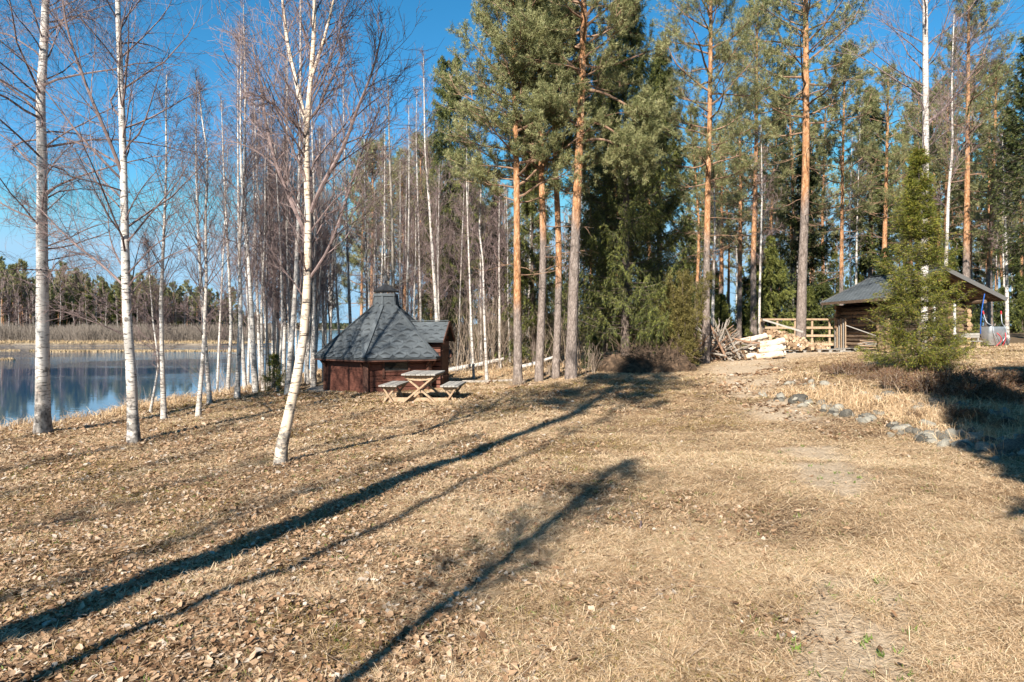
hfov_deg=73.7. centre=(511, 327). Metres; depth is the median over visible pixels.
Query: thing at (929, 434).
field stone
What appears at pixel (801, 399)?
field stone
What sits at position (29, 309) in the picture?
birch tree
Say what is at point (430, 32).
sky
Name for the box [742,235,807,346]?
spruce tree
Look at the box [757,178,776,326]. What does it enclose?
birch tree
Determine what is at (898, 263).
pine tree
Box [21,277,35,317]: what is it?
pine tree
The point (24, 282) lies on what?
pine tree
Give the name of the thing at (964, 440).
field stone
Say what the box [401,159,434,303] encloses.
pine tree
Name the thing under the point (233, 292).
pine tree
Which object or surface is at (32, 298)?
birch tree
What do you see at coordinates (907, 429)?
field stone
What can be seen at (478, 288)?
birch tree
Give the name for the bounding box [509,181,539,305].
birch tree
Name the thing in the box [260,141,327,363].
birch tree
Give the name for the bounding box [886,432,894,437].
field stone
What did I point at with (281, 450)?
birch tree
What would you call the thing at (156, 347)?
birch tree
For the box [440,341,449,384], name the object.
door
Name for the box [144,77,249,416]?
birch tree
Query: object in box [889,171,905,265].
pine tree
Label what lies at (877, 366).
heather bush
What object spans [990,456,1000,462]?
field stone
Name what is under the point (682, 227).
spruce tree
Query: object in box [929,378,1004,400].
heather bush
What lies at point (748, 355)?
birch log
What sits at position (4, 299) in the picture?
pine tree
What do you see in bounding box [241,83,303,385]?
birch tree
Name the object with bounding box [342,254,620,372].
undergrowth
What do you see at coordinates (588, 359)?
bare shrub
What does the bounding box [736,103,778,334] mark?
birch tree
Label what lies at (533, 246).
birch tree
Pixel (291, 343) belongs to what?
birch tree
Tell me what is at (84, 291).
pine tree
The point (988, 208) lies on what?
pine tree
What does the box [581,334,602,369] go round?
spruce tree
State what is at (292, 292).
birch tree
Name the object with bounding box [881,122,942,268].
pine tree
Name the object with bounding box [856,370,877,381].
heather bush
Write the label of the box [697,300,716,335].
spruce tree
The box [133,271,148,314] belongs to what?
pine tree
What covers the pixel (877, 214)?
pine tree
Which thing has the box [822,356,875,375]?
heather bush
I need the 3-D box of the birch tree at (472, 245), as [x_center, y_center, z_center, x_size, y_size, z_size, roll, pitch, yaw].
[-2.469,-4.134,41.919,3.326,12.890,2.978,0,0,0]
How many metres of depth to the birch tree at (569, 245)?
40.38 m
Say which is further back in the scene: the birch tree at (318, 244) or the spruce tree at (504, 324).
the spruce tree at (504, 324)
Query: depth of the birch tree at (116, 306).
167.51 m
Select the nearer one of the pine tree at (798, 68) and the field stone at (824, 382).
the field stone at (824, 382)
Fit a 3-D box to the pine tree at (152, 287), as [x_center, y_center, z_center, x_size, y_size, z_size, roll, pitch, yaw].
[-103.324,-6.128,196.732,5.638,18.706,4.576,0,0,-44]
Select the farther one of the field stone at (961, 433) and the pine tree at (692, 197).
the pine tree at (692, 197)
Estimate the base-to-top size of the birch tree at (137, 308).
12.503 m
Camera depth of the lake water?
45.28 m
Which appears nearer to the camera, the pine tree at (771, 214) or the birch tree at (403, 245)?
the birch tree at (403, 245)
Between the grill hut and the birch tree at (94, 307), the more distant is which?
the birch tree at (94, 307)
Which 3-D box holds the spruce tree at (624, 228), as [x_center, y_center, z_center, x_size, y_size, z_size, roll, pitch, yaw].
[4.328,-5.557,25.896,5.958,14.926,5.811,0,0,0]
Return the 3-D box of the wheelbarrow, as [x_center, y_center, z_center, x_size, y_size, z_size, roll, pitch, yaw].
[20.360,0.069,28.802,0.912,1.524,0.798,0,0,-8]
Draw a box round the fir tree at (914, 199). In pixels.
[854,145,992,372]
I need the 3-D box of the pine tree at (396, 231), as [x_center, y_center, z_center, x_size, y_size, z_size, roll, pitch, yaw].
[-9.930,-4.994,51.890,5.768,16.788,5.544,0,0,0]
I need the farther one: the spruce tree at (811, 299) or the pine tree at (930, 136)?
the pine tree at (930, 136)
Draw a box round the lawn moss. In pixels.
[0,350,1023,681]
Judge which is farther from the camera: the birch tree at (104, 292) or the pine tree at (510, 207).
the birch tree at (104, 292)
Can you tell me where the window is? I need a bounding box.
[382,361,409,377]
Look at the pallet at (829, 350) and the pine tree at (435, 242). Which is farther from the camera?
the pine tree at (435, 242)
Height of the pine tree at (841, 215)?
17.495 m
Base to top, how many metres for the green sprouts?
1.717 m
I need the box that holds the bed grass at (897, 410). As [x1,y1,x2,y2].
[742,371,1023,457]
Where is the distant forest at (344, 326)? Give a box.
[268,322,477,328]
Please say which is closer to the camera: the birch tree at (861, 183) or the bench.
the bench
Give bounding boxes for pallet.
[785,350,806,352]
[811,349,842,351]
[835,348,858,351]
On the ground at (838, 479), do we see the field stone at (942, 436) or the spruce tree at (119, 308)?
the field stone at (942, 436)
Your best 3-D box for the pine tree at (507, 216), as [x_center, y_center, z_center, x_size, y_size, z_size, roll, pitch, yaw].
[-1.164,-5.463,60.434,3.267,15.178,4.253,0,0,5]
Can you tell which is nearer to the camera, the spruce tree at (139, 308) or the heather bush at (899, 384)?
the heather bush at (899, 384)
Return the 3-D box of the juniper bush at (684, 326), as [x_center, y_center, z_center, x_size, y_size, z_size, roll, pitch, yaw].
[6.061,-0.294,24.500,2.470,3.694,2.060,0,0,18]
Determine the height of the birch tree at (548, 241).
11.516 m
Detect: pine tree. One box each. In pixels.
[0,256,13,292]
[0,263,22,326]
[0,264,12,326]
[0,285,10,322]
[10,258,33,327]
[11,274,30,327]
[14,281,35,322]
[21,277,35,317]
[33,275,56,299]
[50,261,74,325]
[50,285,65,327]
[61,284,75,325]
[67,268,83,324]
[72,271,83,327]
[74,272,96,313]
[92,275,104,295]
[99,280,110,305]
[110,282,121,325]
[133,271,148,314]
[136,292,149,325]
[145,274,158,323]
[166,281,181,321]
[178,280,196,326]
[191,291,200,310]
[207,288,217,322]
[225,286,236,316]
[333,165,401,325]
[344,153,412,294]
[374,130,465,319]
[395,152,483,319]
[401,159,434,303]
[427,191,504,348]
[430,0,622,384]
[448,165,487,355]
[466,0,611,381]
[474,205,504,325]
[477,0,688,380]
[489,184,513,262]
[499,0,616,378]
[500,197,520,282]
[520,207,552,285]
[554,236,581,284]
[565,138,597,292]
[621,82,687,255]
[649,0,782,363]
[654,98,697,250]
[667,102,733,332]
[679,156,725,257]
[684,118,758,335]
[692,81,787,344]
[692,179,735,269]
[703,149,748,332]
[711,0,818,341]
[713,0,892,351]
[724,151,759,297]
[725,233,749,294]
[742,111,799,315]
[744,143,799,247]
[759,52,832,314]
[764,173,790,321]
[765,158,811,281]
[778,136,810,251]
[788,120,845,284]
[795,92,853,332]
[796,36,891,304]
[807,233,819,284]
[827,227,849,293]
[839,103,898,272]
[844,168,887,264]
[846,61,921,274]
[873,175,902,269]
[876,143,932,270]
[879,78,961,268]
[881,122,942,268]
[882,105,943,268]
[888,179,914,262]
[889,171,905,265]
[891,240,900,267]
[901,92,970,266]
[910,89,964,256]
[913,0,1023,332]
[930,73,998,321]
[933,192,975,258]
[942,158,985,278]
[947,61,1023,326]
[955,58,1020,326]
[961,175,1009,275]
[972,140,1015,284]
[975,211,1019,284]
[976,258,1004,283]
[980,156,1023,305]
[994,128,1023,327]
[999,171,1023,287]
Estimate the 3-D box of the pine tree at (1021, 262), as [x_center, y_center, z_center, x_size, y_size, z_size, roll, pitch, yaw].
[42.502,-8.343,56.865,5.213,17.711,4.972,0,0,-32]
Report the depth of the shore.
124.06 m
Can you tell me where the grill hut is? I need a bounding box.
[305,270,455,393]
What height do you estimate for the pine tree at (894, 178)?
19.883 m
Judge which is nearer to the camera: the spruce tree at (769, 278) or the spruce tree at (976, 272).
the spruce tree at (769, 278)
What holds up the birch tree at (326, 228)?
on the ground at (838, 479)
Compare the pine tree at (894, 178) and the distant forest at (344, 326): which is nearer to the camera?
the pine tree at (894, 178)
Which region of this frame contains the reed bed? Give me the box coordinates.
[0,339,276,359]
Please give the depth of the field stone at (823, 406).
13.24 m
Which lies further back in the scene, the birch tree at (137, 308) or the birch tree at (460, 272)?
the birch tree at (137, 308)
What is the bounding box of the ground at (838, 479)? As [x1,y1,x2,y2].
[0,325,1023,681]
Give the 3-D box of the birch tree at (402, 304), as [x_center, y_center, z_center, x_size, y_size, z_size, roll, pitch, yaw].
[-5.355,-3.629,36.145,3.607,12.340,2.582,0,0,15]
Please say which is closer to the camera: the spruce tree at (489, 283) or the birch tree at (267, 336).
the birch tree at (267, 336)
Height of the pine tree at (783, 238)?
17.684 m
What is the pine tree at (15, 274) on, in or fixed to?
on the shore
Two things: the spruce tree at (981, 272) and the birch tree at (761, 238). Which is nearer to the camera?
the birch tree at (761, 238)
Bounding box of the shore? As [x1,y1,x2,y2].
[0,342,228,344]
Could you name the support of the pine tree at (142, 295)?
on the shore
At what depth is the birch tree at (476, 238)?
39.05 m
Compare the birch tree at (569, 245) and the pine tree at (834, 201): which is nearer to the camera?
the birch tree at (569, 245)
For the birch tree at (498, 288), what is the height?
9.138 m
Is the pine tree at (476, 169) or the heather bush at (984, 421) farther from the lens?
the pine tree at (476, 169)
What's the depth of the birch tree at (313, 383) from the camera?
23.95 m
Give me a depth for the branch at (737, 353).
27.43 m
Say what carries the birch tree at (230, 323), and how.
on the ground at (838, 479)
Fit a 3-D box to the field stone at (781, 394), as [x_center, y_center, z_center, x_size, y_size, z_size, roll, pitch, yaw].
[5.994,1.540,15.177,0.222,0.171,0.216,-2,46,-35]
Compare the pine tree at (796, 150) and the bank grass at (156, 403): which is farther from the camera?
the pine tree at (796, 150)
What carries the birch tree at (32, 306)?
on the shore
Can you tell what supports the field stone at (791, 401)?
on the ground at (838, 479)
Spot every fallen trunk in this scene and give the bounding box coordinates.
[449,357,503,371]
[522,356,552,368]
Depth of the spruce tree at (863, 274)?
48.18 m
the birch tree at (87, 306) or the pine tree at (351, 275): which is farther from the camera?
the birch tree at (87, 306)
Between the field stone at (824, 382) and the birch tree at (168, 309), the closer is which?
the field stone at (824, 382)
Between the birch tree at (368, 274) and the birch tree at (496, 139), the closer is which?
the birch tree at (368, 274)
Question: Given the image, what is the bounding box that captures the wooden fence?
[760,318,846,348]
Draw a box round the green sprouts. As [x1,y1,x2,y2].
[1,385,1023,681]
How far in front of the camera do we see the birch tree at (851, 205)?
44.18 m
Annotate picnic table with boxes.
[378,370,465,402]
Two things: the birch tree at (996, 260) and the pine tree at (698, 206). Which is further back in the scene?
the birch tree at (996, 260)
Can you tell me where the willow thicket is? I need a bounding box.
[0,321,294,341]
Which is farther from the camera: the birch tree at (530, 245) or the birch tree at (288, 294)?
the birch tree at (530, 245)
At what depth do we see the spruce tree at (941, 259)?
41.26 m
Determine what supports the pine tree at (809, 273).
on the ground at (838, 479)
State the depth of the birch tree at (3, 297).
146.06 m
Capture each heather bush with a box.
[817,364,840,371]
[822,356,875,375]
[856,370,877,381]
[867,363,888,370]
[869,366,923,389]
[873,365,904,374]
[874,370,931,392]
[899,359,995,396]
[903,377,932,392]
[906,409,929,416]
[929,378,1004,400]
[934,374,1023,398]
[939,403,992,422]
[954,368,1016,382]
[968,386,1013,401]
[978,416,1023,428]
[979,382,1023,397]
[991,369,1023,379]
[994,368,1023,386]
[994,385,1023,404]
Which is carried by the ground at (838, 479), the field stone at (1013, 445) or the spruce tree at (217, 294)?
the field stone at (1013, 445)
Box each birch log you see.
[739,333,767,344]
[741,346,755,354]
[744,352,757,359]
[754,351,783,359]
[755,344,783,352]
[757,337,785,346]
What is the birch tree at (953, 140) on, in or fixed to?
on the ground at (838, 479)
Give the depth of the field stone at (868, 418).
11.36 m
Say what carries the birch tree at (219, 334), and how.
on the ground at (838, 479)
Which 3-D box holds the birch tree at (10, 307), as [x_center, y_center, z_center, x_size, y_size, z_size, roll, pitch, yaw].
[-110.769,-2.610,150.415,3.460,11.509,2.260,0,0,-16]
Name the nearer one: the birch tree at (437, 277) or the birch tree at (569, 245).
the birch tree at (437, 277)
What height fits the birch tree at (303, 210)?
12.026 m
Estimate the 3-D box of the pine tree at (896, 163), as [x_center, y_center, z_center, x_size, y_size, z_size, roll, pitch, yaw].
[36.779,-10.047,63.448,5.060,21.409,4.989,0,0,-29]
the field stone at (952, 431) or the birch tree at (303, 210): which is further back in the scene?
the birch tree at (303, 210)
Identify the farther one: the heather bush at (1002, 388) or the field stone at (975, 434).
the heather bush at (1002, 388)
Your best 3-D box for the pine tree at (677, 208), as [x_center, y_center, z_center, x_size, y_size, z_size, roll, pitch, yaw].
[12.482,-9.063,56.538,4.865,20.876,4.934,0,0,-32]
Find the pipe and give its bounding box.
[980,294,984,333]
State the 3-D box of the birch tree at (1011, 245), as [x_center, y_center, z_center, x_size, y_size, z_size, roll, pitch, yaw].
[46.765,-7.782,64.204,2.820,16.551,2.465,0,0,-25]
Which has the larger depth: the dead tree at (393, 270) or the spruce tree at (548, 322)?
the spruce tree at (548, 322)
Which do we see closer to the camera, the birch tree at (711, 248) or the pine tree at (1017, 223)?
the birch tree at (711, 248)
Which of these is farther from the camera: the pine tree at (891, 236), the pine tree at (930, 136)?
the pine tree at (891, 236)
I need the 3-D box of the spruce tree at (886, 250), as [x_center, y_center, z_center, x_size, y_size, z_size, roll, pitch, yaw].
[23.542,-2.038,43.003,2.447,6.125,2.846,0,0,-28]
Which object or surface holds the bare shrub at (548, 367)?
on the ground at (838, 479)
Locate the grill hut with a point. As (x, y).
(385, 337)
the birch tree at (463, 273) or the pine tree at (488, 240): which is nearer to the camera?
the birch tree at (463, 273)
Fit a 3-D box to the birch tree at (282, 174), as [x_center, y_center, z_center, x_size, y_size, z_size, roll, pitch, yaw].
[-7.921,-4.146,23.546,3.056,13.258,2.697,0,0,4]
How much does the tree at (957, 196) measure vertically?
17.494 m
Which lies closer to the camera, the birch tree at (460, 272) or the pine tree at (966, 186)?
the birch tree at (460, 272)
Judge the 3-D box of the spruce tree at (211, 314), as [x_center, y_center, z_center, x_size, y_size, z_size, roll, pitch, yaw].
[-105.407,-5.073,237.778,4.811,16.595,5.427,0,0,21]
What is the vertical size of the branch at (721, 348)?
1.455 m
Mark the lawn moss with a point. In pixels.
(404, 516)
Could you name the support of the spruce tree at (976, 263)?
on the ground at (838, 479)
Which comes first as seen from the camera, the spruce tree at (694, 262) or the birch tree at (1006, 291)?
the birch tree at (1006, 291)
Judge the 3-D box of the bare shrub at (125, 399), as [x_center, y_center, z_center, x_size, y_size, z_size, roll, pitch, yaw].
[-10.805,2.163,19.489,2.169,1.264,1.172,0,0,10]
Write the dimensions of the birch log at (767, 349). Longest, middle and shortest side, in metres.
1.146 x 0.342 x 0.330 m
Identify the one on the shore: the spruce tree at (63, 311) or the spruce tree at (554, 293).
the spruce tree at (63, 311)
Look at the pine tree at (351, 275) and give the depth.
49.87 m
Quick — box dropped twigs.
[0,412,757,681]
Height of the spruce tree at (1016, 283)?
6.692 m
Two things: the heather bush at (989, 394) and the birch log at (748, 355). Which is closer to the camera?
the heather bush at (989, 394)
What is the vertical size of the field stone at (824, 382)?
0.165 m
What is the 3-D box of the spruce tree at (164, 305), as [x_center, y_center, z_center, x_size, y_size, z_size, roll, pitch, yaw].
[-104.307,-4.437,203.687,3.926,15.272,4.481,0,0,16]
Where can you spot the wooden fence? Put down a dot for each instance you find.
(839, 337)
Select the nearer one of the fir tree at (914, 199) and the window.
the fir tree at (914, 199)
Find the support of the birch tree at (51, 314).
on the shore
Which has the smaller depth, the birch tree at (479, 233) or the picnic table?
the picnic table
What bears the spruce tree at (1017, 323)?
on the ground at (838, 479)
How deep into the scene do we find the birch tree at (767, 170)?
50.05 m
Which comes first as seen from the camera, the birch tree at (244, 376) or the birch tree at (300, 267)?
the birch tree at (244, 376)
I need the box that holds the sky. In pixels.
[0,0,1023,324]
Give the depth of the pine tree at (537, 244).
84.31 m
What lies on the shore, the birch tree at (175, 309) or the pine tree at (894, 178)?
the birch tree at (175, 309)
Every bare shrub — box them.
[114,387,150,407]
[176,357,249,390]
[241,367,273,390]
[505,375,524,385]
[544,363,551,375]
[553,340,606,374]
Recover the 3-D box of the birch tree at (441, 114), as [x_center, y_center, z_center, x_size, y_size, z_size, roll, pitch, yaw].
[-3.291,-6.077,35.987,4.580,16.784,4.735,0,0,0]
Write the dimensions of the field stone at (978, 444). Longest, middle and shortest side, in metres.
0.331 x 0.199 x 0.192 m
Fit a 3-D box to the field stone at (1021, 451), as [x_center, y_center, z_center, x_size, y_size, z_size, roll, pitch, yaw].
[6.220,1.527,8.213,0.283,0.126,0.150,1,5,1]
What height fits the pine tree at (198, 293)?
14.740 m
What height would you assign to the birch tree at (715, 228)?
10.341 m
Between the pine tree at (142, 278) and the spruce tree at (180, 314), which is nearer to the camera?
the pine tree at (142, 278)
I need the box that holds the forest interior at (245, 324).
[0,298,259,330]
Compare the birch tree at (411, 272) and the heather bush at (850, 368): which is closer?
the heather bush at (850, 368)
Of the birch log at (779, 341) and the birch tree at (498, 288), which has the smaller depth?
the birch log at (779, 341)
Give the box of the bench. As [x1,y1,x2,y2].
[956,333,982,348]
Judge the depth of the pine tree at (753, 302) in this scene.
37.87 m
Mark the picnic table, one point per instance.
(424, 375)
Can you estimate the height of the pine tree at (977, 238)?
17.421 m
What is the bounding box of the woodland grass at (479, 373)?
[300,339,833,384]
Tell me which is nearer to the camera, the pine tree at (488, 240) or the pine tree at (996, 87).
the pine tree at (996, 87)
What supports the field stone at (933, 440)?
on the ground at (838, 479)
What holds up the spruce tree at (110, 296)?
on the shore
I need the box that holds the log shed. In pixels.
[820,266,1007,351]
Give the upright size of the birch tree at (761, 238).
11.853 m
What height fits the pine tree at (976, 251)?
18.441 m
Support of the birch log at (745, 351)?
on the ground at (838, 479)
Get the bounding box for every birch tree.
[0,0,232,433]
[0,0,249,443]
[0,277,12,316]
[0,292,15,324]
[1,296,17,324]
[11,294,21,322]
[13,293,29,323]
[21,285,31,323]
[24,297,33,325]
[27,291,34,326]
[28,293,34,324]
[49,301,56,325]
[53,280,66,320]
[68,302,76,325]
[75,298,83,323]
[80,292,94,324]
[90,283,103,321]
[97,292,111,324]
[97,294,104,323]
[98,287,111,319]
[112,294,121,326]
[115,57,209,418]
[122,229,187,412]
[133,291,143,321]
[141,301,151,325]
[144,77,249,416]
[162,66,239,403]
[163,296,173,321]
[170,296,181,322]
[177,299,188,324]
[178,293,189,320]
[185,16,294,392]
[185,296,195,323]
[189,0,444,465]
[191,142,244,389]
[192,89,256,390]
[195,296,200,319]
[198,30,278,388]
[221,0,274,397]
[222,143,293,389]
[224,168,269,379]
[231,98,267,384]
[236,16,321,378]
[236,98,284,379]
[238,0,355,394]
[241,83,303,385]
[242,108,311,387]
[245,97,284,386]
[247,193,298,389]
[249,107,292,321]
[251,137,303,390]
[251,181,298,340]
[253,132,303,382]
[256,131,312,373]
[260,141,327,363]
[269,52,322,385]
[275,174,312,336]
[279,203,302,336]
[282,173,326,382]
[283,72,352,386]
[286,141,327,311]
[292,141,321,380]
[292,220,302,357]
[293,205,332,383]
[294,119,332,352]
[294,168,324,339]
[294,172,329,383]
[298,126,355,381]
[298,168,347,382]
[300,124,347,345]
[301,251,327,372]
[302,145,353,344]
[311,204,345,378]
[317,101,367,333]
[317,111,360,305]
[319,226,348,341]
[325,73,387,324]
[325,112,352,339]
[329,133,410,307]
[344,146,403,305]
[348,111,389,309]
[351,199,383,306]
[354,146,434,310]
[354,218,377,307]
[364,118,407,299]
[365,214,389,303]
[371,157,421,305]
[378,237,397,286]
[380,146,439,309]
[387,104,442,312]
[390,185,418,312]
[395,43,459,319]
[395,197,432,318]
[396,262,422,319]
[397,83,436,319]
[398,219,423,319]
[416,163,455,317]
[420,219,456,319]
[421,187,452,319]
[429,155,456,309]
[440,164,476,365]
[443,72,481,378]
[452,175,478,363]
[453,141,510,379]
[454,150,485,360]
[455,159,494,296]
[464,151,487,328]
[465,224,486,356]
[470,126,500,360]
[481,137,510,355]
[482,179,513,368]
[491,183,527,362]
[501,182,513,270]
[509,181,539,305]
[509,199,536,343]
[520,94,553,359]
[538,201,554,289]
[561,169,588,351]
[561,210,569,280]
[562,208,571,275]
[693,173,728,335]
[701,207,717,317]
[730,191,749,331]
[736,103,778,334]
[746,125,787,341]
[749,144,779,303]
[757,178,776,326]
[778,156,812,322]
[788,186,800,277]
[802,0,1023,348]
[816,166,840,316]
[828,136,864,286]
[837,90,880,284]
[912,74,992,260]
[918,9,992,291]
[978,217,1010,325]
[981,129,1023,339]
[985,157,1010,303]
[1002,220,1017,301]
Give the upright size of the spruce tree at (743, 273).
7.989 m
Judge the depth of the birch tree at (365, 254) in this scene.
32.96 m
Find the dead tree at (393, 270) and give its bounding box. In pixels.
[369,77,424,288]
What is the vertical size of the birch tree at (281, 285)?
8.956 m
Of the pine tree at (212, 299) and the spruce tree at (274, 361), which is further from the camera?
the pine tree at (212, 299)
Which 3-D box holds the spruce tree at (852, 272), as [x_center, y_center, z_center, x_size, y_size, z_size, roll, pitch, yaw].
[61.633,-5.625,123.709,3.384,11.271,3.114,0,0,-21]
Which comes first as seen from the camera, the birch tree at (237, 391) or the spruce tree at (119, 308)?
the birch tree at (237, 391)
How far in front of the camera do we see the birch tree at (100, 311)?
168.02 m
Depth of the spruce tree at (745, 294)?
48.20 m
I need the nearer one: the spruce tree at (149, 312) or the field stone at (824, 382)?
the field stone at (824, 382)
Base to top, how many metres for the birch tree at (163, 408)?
9.221 m
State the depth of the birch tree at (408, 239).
31.31 m
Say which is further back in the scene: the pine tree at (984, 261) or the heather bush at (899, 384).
the pine tree at (984, 261)
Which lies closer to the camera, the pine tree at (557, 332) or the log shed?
the pine tree at (557, 332)
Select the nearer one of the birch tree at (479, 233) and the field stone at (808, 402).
the field stone at (808, 402)
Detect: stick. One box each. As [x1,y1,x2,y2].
[713,317,721,345]
[725,339,761,353]
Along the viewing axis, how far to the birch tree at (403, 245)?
33.92 m
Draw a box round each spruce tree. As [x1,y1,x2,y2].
[49,292,56,327]
[55,280,70,327]
[62,281,77,326]
[80,283,95,326]
[94,288,106,327]
[104,291,116,330]
[111,278,122,329]
[114,275,132,327]
[135,282,148,325]
[139,290,150,328]
[158,287,169,328]
[176,301,182,327]
[190,293,199,329]
[207,289,216,326]
[213,292,221,327]
[257,352,286,392]
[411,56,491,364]
[421,272,434,319]
[467,194,523,357]
[493,287,513,353]
[494,141,565,365]
[544,300,553,346]
[546,284,567,346]
[547,5,700,355]
[547,254,554,310]
[549,264,563,313]
[562,54,649,361]
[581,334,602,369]
[589,274,630,351]
[607,41,721,356]
[676,214,710,331]
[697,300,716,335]
[700,260,732,326]
[714,293,736,343]
[732,267,748,320]
[733,252,772,337]
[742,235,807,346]
[761,259,807,338]
[764,144,839,339]
[795,285,827,341]
[806,271,833,341]
[825,245,838,316]
[835,85,904,277]
[844,276,849,288]
[845,246,876,289]
[848,267,854,285]
[874,247,894,275]
[936,253,943,266]
[948,238,983,332]
[968,36,1023,278]
[973,261,982,308]
[973,266,984,323]
[973,304,978,326]
[974,239,998,315]
[993,251,1023,328]
[993,286,1015,329]
[1009,291,1023,332]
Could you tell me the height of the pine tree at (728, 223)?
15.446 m
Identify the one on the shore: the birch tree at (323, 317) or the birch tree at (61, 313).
the birch tree at (61, 313)
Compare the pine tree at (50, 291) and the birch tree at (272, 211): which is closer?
the birch tree at (272, 211)
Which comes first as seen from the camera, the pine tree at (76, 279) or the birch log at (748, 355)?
the birch log at (748, 355)
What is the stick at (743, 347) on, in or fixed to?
on the stick
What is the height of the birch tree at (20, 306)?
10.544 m
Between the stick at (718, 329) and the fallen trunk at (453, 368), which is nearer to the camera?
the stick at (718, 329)
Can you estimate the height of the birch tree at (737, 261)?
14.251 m
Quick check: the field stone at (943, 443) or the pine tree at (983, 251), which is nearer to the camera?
the field stone at (943, 443)
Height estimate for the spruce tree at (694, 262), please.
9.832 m
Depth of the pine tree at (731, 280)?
124.69 m
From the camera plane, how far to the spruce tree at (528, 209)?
30.79 m
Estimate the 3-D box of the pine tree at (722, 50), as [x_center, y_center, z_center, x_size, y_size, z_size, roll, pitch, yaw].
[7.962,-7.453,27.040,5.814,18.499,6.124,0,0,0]
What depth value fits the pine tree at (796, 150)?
68.97 m
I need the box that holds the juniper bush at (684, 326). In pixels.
[650,270,714,364]
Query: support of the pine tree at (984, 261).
on the ground at (838, 479)
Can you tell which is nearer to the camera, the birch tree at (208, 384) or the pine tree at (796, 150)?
the birch tree at (208, 384)
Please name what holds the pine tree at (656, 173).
on the ground at (838, 479)
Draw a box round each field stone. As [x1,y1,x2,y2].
[776,392,785,398]
[788,393,807,403]
[796,397,804,402]
[797,403,807,407]
[804,400,812,405]
[819,380,831,385]
[821,404,829,409]
[832,404,844,409]
[839,409,851,417]
[857,418,867,424]
[863,416,871,421]
[881,390,894,396]
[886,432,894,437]
[890,424,911,430]
[897,430,905,435]
[905,426,912,433]
[912,427,922,433]
[914,430,935,440]
[915,433,930,443]
[919,419,936,427]
[926,438,938,444]
[927,399,948,406]
[936,431,949,439]
[937,439,949,448]
[943,428,960,438]
[950,438,974,447]
[952,401,962,407]
[955,441,971,448]
[956,428,965,437]
[965,432,983,440]
[972,450,985,455]
[974,441,993,453]
[981,436,999,442]
[988,449,1001,455]
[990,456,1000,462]
[995,438,1023,453]
[1000,407,1011,413]
[1001,416,1017,422]
[1017,449,1023,457]
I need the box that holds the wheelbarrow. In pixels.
[980,311,1009,345]
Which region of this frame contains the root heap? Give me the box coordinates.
[578,330,731,373]
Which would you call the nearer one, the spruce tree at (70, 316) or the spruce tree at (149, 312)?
the spruce tree at (70, 316)
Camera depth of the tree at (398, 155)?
39.62 m
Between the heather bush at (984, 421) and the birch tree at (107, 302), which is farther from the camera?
the birch tree at (107, 302)
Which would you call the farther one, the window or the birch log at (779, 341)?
the birch log at (779, 341)
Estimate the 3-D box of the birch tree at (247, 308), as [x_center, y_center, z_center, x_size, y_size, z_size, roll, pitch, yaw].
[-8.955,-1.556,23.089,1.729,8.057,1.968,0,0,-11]
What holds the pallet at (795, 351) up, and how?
on the ground at (838, 479)
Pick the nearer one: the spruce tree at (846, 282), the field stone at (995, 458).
the field stone at (995, 458)
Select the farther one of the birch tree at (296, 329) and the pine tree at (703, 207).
the pine tree at (703, 207)
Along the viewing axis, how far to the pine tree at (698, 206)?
46.00 m
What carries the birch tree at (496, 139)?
on the ground at (838, 479)
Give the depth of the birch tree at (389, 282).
39.68 m
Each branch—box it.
[699,350,725,355]
[710,323,726,357]
[724,327,740,358]
[734,338,759,344]
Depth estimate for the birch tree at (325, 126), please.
35.97 m
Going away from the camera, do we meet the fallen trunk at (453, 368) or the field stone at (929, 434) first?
the field stone at (929, 434)
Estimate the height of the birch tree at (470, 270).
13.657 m
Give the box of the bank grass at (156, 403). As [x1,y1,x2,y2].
[0,368,321,431]
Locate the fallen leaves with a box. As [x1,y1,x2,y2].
[0,352,1023,681]
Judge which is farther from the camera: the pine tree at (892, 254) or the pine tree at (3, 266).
the pine tree at (3, 266)
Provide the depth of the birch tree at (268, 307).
26.96 m
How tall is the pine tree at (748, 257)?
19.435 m
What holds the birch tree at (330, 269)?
on the ground at (838, 479)
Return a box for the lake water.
[0,330,342,427]
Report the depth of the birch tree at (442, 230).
39.37 m
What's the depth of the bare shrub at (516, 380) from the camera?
21.81 m
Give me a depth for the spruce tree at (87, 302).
164.36 m
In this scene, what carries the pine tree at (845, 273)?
on the ground at (838, 479)
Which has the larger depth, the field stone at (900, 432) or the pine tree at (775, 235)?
the pine tree at (775, 235)
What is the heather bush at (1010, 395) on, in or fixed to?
on the ground at (838, 479)
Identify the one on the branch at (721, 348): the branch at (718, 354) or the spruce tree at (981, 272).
the branch at (718, 354)
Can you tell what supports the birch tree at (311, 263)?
on the ground at (838, 479)
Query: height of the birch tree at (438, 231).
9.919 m
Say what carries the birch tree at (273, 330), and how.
on the ground at (838, 479)
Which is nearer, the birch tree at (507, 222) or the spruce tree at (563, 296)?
the birch tree at (507, 222)
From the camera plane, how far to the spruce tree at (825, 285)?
40.67 m
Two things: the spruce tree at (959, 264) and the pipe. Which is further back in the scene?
the spruce tree at (959, 264)
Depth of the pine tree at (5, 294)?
152.40 m
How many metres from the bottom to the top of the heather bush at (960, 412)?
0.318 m
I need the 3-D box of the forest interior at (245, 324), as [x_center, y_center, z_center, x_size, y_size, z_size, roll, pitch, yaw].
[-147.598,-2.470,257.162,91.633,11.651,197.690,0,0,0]
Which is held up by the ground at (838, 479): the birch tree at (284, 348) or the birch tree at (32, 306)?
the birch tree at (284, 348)
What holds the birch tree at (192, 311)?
on the shore

